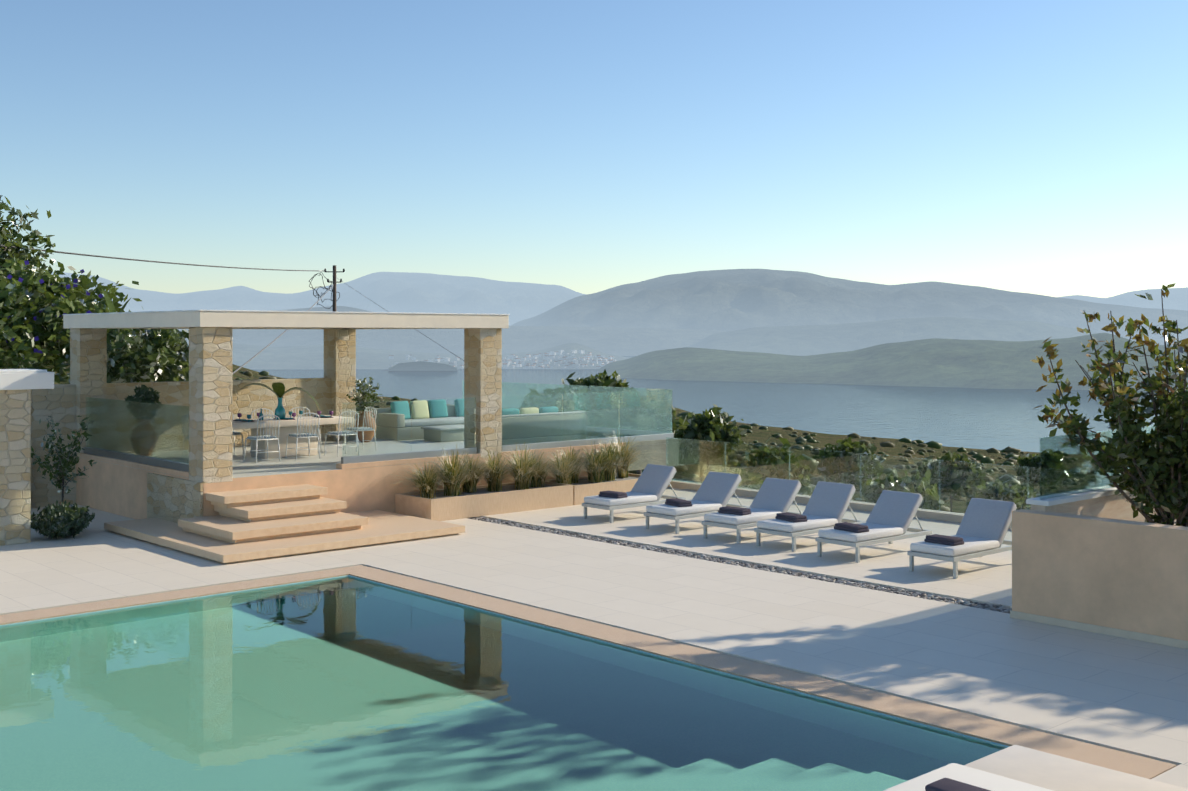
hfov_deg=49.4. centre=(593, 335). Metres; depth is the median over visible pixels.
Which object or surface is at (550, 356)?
town shore
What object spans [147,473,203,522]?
stone plinth wall
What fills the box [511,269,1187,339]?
mountain
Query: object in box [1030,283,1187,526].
shrub
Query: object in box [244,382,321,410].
vase plant leaves
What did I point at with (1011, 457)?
hillside bushes
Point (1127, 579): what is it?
parapet wall plaster
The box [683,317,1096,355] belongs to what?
hills
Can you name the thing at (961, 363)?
hill
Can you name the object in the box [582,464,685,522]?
sun lounger
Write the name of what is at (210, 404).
pergola stone columns
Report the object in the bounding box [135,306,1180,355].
hills
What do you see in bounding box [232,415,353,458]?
concrete dining table
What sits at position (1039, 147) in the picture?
sky
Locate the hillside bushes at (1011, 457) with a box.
[52,366,1101,513]
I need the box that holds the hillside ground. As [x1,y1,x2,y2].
[54,364,1039,512]
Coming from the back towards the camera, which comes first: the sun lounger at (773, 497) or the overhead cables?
the overhead cables
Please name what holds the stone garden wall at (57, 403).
on the pool deck paving
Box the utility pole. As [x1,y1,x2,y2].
[324,265,344,311]
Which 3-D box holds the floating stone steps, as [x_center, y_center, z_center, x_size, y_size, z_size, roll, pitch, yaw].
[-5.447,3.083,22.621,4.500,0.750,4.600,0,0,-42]
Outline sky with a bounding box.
[0,0,1187,297]
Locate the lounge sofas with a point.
(417, 423)
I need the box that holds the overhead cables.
[0,245,538,408]
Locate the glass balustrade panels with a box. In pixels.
[86,380,1155,514]
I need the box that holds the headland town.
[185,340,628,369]
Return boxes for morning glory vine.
[0,258,188,383]
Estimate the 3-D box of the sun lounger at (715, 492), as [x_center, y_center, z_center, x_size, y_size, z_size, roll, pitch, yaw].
[1.881,2.999,23.408,2.010,0.908,0.805,0,0,-42]
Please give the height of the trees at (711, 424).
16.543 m
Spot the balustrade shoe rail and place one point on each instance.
(185, 466)
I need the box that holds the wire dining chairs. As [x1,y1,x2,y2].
[232,407,376,462]
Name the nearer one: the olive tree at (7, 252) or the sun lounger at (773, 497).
the sun lounger at (773, 497)
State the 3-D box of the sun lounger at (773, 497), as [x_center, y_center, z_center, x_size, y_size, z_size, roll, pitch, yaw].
[2.817,2.998,22.348,2.000,0.911,0.780,0,0,-44]
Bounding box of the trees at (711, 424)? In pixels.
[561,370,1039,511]
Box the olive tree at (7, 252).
[0,195,55,281]
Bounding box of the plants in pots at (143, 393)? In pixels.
[124,377,381,412]
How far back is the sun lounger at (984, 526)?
19.19 m
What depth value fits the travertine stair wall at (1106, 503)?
16.56 m
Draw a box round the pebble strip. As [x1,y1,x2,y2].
[471,517,1011,613]
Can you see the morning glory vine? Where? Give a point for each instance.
(38, 337)
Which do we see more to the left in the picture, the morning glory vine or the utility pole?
the morning glory vine
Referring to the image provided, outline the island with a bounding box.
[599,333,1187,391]
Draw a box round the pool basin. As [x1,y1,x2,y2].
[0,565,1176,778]
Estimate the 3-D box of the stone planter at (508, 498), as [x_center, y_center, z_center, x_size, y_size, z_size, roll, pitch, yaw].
[-1.193,3.248,26.340,6.000,0.420,1.198,0,0,-42]
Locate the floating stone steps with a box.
[104,484,464,563]
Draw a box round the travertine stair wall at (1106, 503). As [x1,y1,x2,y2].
[1026,487,1176,524]
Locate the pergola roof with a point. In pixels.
(233, 319)
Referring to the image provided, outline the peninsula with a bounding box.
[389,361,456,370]
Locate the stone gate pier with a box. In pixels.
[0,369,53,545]
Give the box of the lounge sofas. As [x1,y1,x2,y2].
[373,399,579,444]
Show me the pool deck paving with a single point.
(1118, 693)
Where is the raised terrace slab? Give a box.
[76,438,665,518]
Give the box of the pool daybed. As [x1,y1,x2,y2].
[883,745,1187,790]
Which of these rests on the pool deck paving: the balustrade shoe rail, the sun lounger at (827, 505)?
the sun lounger at (827, 505)
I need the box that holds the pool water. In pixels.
[0,577,1004,790]
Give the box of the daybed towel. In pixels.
[925,778,990,790]
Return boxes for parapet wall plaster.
[1010,509,1187,648]
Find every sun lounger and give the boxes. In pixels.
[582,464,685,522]
[644,471,749,533]
[702,478,802,543]
[754,481,865,551]
[815,490,931,562]
[907,498,1016,578]
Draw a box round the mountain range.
[12,271,1187,325]
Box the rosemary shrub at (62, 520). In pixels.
[31,500,94,538]
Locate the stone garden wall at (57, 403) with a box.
[31,378,330,507]
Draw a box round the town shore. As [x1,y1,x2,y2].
[389,350,615,368]
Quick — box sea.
[254,356,1178,451]
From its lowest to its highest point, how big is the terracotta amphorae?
0.760 m
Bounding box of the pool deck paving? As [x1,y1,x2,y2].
[0,487,1187,788]
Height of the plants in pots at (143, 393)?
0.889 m
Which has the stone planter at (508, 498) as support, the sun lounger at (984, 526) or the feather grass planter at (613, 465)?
the feather grass planter at (613, 465)
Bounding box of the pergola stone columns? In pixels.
[70,327,501,483]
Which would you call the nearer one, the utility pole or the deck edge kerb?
the deck edge kerb
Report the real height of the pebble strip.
0.064 m
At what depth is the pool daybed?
9.45 m
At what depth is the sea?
1883.85 m
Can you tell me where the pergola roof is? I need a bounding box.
[62,310,509,328]
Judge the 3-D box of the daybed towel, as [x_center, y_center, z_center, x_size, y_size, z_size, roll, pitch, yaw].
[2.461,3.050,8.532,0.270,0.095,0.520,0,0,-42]
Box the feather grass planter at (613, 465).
[382,430,673,498]
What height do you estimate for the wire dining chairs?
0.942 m
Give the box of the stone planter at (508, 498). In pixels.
[395,473,639,520]
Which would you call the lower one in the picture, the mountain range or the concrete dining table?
the concrete dining table
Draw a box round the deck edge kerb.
[668,481,1011,528]
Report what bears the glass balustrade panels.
on the deck edge kerb
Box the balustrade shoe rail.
[84,433,673,471]
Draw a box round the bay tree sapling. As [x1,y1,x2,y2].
[31,416,96,502]
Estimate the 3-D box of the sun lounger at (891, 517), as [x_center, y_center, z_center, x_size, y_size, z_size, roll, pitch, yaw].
[4.462,2.999,20.516,2.010,0.910,0.806,0,0,-42]
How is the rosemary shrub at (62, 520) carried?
on the pool deck paving
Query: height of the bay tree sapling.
2.011 m

